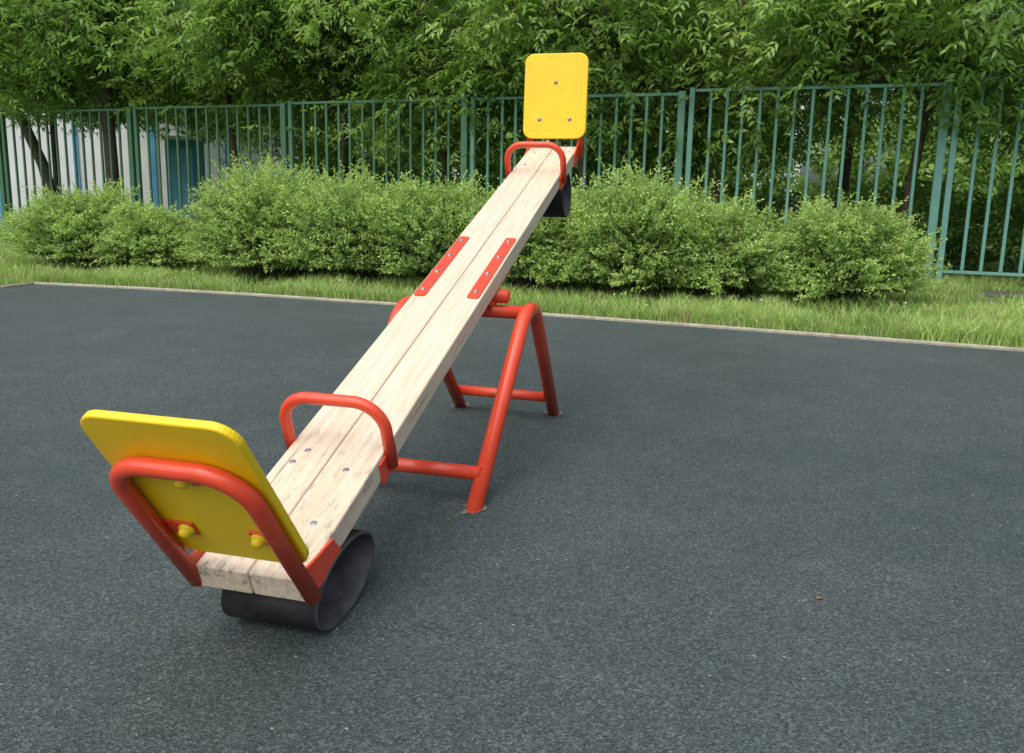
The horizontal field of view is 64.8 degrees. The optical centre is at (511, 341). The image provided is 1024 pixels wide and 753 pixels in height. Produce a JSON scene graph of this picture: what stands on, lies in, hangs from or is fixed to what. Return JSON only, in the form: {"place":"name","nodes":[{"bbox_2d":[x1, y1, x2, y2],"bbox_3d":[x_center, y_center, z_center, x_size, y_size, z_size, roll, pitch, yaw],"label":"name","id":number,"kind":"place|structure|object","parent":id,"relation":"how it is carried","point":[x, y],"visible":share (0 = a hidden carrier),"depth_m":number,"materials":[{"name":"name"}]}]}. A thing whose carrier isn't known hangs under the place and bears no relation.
{"place":"outdoors","nodes":[
{"label":"outdoors","id":0,"kind":"place"},
{"bbox_2d":[0,212,1023,347],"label":"ground","id":1,"kind":"structure","parent":0,"point":[967,275],"depth_m":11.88,"materials":[{"name":"green plant"}]},
{"bbox_2d":[0,195,2,223],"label":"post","id":2,"kind":"object","parent":1,"relation":"on","point":[0,209],"visible":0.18,"depth_m":26.66,"materials":[{"name":"blue metal"}]},
{"bbox_2d":[6,116,75,221],"bbox_3d":[-15.758,-5.665,26.840,2.360,3.500,0.150,-1,10,-14],"label":"panel","id":3,"kind":"object","parent":1,"relation":"on","point":[29,164],"visible":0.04,"depth_m":26.73,"materials":[{"name":"white metal"}]},
{"bbox_2d":[71,120,81,193],"bbox_3d":[-14.567,-5.672,27.025,0.160,3.500,0.058,-1,10,-14],"label":"post","id":4,"kind":"object","parent":1,"relation":"on","point":[77,157],"visible":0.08,"depth_m":26.93,"materials":[{"name":"metal"}]},
{"bbox_2d":[0,175,179,268],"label":"spirea bush","id":5,"kind":"object","parent":1,"relation":"on","point":[60,227],"visible":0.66,"depth_m":11.69,"materials":[{"name":"green plant"}]},
{"bbox_2d":[0,0,186,199],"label":"maple tree","id":6,"kind":"object","parent":1,"relation":"on","point":[18,75],"visible":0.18,"depth_m":18.20,"materials":[{"name":"green plant"}]},
{"bbox_2d":[77,119,149,207],"bbox_3d":[-13.427,-5.716,27.412,2.360,3.500,0.150,-1,10,-14],"label":"panel","id":7,"kind":"object","parent":1,"relation":"on","point":[125,157],"visible":0.09,"depth_m":27.22,"materials":[{"name":"white metal"}]},
{"bbox_2d":[0,0,239,195],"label":"maple tree","id":8,"kind":"object","parent":1,"relation":"on","point":[47,105],"visible":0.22,"depth_m":18.27,"materials":[{"name":"green plant"}]},
{"bbox_2d":[0,0,247,203],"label":"maple tree","id":9,"kind":"object","parent":1,"relation":"on","point":[34,10],"visible":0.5,"depth_m":16.67,"materials":[{"name":"green plant"}]},
{"bbox_2d":[71,191,225,268],"bbox_3d":[-5.244,-1.625,11.840,2.394,1.154,1.766,1,10,0],"label":"spirea bush","id":10,"kind":"object","parent":1,"relation":"on","point":[153,233],"visible":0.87,"depth_m":11.45,"materials":[{"name":"green plant"}]},
{"bbox_2d":[149,126,158,211],"bbox_3d":[-12.237,-5.724,27.597,0.160,3.500,0.058,-1,10,-14],"label":"post","id":11,"kind":"object","parent":1,"relation":"on","point":[154,170],"visible":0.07,"depth_m":27.55,"materials":[{"name":"blue metal"}]},
{"bbox_2d":[161,135,205,226],"bbox_3d":[-8.960,-4.311,22.213,0.920,2.520,1.260,-1,10,-10],"label":"blue cabin","id":12,"kind":"object","parent":1,"relation":"on","point":[183,164],"visible":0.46,"depth_m":21.65,"materials":[{"name":"blue metal"}]},
{"bbox_2d":[170,148,195,223],"bbox_3d":[-8.869,-4.108,21.703,0.600,2.100,0.028,-1,10,-10],"label":"door","id":13,"kind":"structure","parent":12,"relation":"in","point":[173,151],"depth_m":21.64,"materials":[{"name":"blue metal"}]},
{"bbox_2d":[154,121,225,211],"bbox_3d":[-11.097,-5.768,27.984,2.360,3.500,0.150,-1,10,-14],"label":"panel","id":14,"kind":"object","parent":1,"relation":"on","point":[213,155],"visible":0.04,"depth_m":27.85,"materials":[{"name":"white metal"}]},
{"bbox_2d":[95,1,298,148],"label":"maple tree","id":15,"kind":"object","parent":1,"relation":"on","point":[210,122],"depth_m":25.27,"materials":[{"name":"green plant"}]},
{"bbox_2d":[224,134,228,183],"bbox_3d":[-9.907,-5.776,28.169,0.160,3.500,0.058,-1,10,-14],"label":"post","id":16,"kind":"object","parent":1,"relation":"on","point":[226,162],"depth_m":28.03,"materials":[{"name":"blue metal"}]},
{"bbox_2d":[75,0,413,179],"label":"maple tree","id":17,"kind":"object","parent":1,"relation":"on","point":[229,97],"visible":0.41,"depth_m":15.96,"materials":[{"name":"green plant"}]},
{"bbox_2d":[169,149,354,279],"bbox_3d":[-3.264,-1.761,11.103,2.741,1.759,2.487,1,10,0],"label":"spirea bush","id":18,"kind":"object","parent":1,"relation":"on","point":[237,217],"visible":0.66,"depth_m":10.49,"materials":[{"name":"green plant"}]},
{"bbox_2d":[230,128,298,181],"bbox_3d":[-8.767,-5.820,28.556,2.360,3.500,0.150,-1,10,-14],"label":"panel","id":19,"kind":"object","parent":1,"relation":"on","point":[254,156],"depth_m":28.32,"materials":[{"name":"white metal"}]},
{"bbox_2d":[148,0,485,183],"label":"maple tree","id":20,"kind":"object","parent":1,"relation":"on","point":[300,27],"visible":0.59,"depth_m":15.67,"materials":[{"name":"green plant"}]},
{"bbox_2d":[246,161,444,283],"bbox_3d":[-2.081,-1.581,10.608,2.282,1.625,2.362,10,14,42],"label":"spirea bush","id":21,"kind":"object","parent":1,"relation":"on","point":[327,234],"visible":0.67,"depth_m":10.17,"materials":[{"name":"green plant"}]},
{"bbox_2d":[246,5,446,163],"bbox_3d":[-4.746,-7.388,22.597,7.981,8.920,7.391,1,10,0],"label":"maple tree","id":22,"kind":"object","parent":1,"relation":"on","point":[368,116],"depth_m":22.66,"materials":[{"name":"green plant"}]},
{"bbox_2d":[341,167,492,283],"bbox_3d":[-0.944,-1.478,10.463,2.563,1.520,2.055,1,10,0],"label":"spirea bush","id":23,"kind":"object","parent":1,"relation":"on","point":[429,223],"visible":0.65,"depth_m":9.96,"materials":[{"name":"green plant"}]},
{"bbox_2d":[265,0,623,189],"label":"maple tree","id":24,"kind":"object","parent":1,"relation":"on","point":[388,87],"visible":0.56,"depth_m":15.07,"materials":[{"name":"green plant"}]},
{"bbox_2d":[360,1,572,201],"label":"maple tree","id":25,"kind":"object","parent":1,"relation":"on","point":[483,150],"depth_m":20.72,"materials":[{"name":"green plant"}]},
{"bbox_2d":[98,268,906,312],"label":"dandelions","id":26,"kind":"object","parent":1,"relation":"on","point":[646,305],"visible":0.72,"depth_m":8.68,"materials":[{"name":"plant"}]},
{"bbox_2d":[0,284,1023,752],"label":"rubber surface","id":27,"kind":"object","parent":1,"relation":"on","point":[670,538],"visible":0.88,"depth_m":2.65,"materials":[{"name":"grey rubber"}]},
{"bbox_2d":[80,53,588,631],"bbox_3d":[-0.231,-0.476,3.468,0.649,2.109,3.955,4,10,14],"label":"seesaw","id":28,"kind":"object","parent":27,"relation":"on","point":[284,541],"visible":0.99,"depth_m":2.41,"materials":[{"name":"paint"}]},
{"bbox_2d":[0,76,1023,278],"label":"metal fence","id":29,"kind":"object","parent":1,"relation":"on","point":[133,134],"visible":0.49,"depth_m":14.46,"materials":[{"name":"metal"}]},
{"bbox_2d":[0,16,1023,234],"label":"distant trees","id":30,"kind":"object","parent":1,"relation":"on","point":[962,172],"visible":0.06,"depth_m":34.50,"materials":[{"name":"green plant"}]},
{"bbox_2d":[0,282,1023,351],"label":"curb","id":31,"kind":"structure","parent":1,"relation":"on","point":[993,347],"depth_m":7.75,"materials":[{"name":"concrete"}]},
{"bbox_2d":[438,170,634,292],"bbox_3d":[0.421,-1.495,10.148,2.753,1.719,2.144,1,10,0],"label":"spirea bush","id":32,"kind":"object","parent":1,"relation":"on","point":[554,228],"visible":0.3,"depth_m":9.61,"materials":[{"name":"green plant"}]},
{"bbox_2d":[411,0,777,195],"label":"maple tree","id":33,"kind":"object","parent":1,"relation":"on","point":[616,63],"visible":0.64,"depth_m":13.62,"materials":[{"name":"green plant"}]},
{"bbox_2d":[506,0,756,188],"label":"maple tree","id":34,"kind":"object","parent":1,"relation":"on","point":[639,115],"depth_m":19.48,"materials":[{"name":"green plant"}]},
{"bbox_2d":[524,156,746,299],"bbox_3d":[1.528,-1.373,9.710,2.846,1.676,2.487,1,10,0],"label":"spirea bush","id":35,"kind":"object","parent":1,"relation":"on","point":[645,219],"visible":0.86,"depth_m":9.24,"materials":[{"name":"green plant"}]},
{"bbox_2d":[276,130,1023,276],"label":"understorey shrubs","id":36,"kind":"object","parent":1,"relation":"on","point":[955,235],"visible":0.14,"depth_m":14.86,"materials":[{"name":"green plant"}]},
{"bbox_2d":[633,184,816,300],"bbox_3d":[2.552,-1.189,9.656,2.144,1.375,1.961,-2,10,-16],"label":"spirea bush","id":37,"kind":"object","parent":1,"relation":"on","point":[755,263],"visible":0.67,"depth_m":9.16,"materials":[{"name":"green plant"}]},
{"bbox_2d":[514,0,942,207],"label":"maple tree","id":38,"kind":"object","parent":1,"relation":"on","point":[740,51],"visible":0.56,"depth_m":13.36,"materials":[{"name":"green plant"}]},
{"bbox_2d":[757,188,952,304],"bbox_3d":[3.942,-1.128,9.560,2.374,1.346,1.996,-4,11,-25],"label":"spirea bush","id":39,"kind":"object","parent":1,"relation":"on","point":[861,250],"visible":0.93,"depth_m":9.16,"materials":[{"name":"green plant"}]},
{"bbox_2d":[697,0,1023,272],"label":"maple tree","id":40,"kind":"object","parent":1,"relation":"on","point":[946,35],"visible":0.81,"depth_m":11.96,"materials":[{"name":"green plant"}]},
{"bbox_2d":[721,0,1015,203],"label":"maple tree","id":41,"kind":"object","parent":1,"relation":"on","point":[846,174],"visible":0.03,"depth_m":17.86,"materials":[{"name":"green plant"}]},
{"bbox_2d":[970,0,1023,189],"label":"maple tree","id":42,"kind":"object","parent":1,"relation":"on","point":[1017,160],"visible":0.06,"depth_m":12.75,"materials":[{"name":"green plant"}]},
{"bbox_2d":[57,0,1023,204],"label":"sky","id":43,"kind":"structure","parent":0,"point":[803,171],"materials":[{"name":"white"}]},
{"bbox_2d":[357,93,804,207],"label":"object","id":44,"kind":"object","parent":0,"point":[704,165],"depth_m":56.76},
{"bbox_2d":[961,290,1023,297],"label":"path","id":45,"kind":"structure","parent":0,"point":[1006,293],"depth_m":11.10,"materials":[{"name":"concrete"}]}
]}

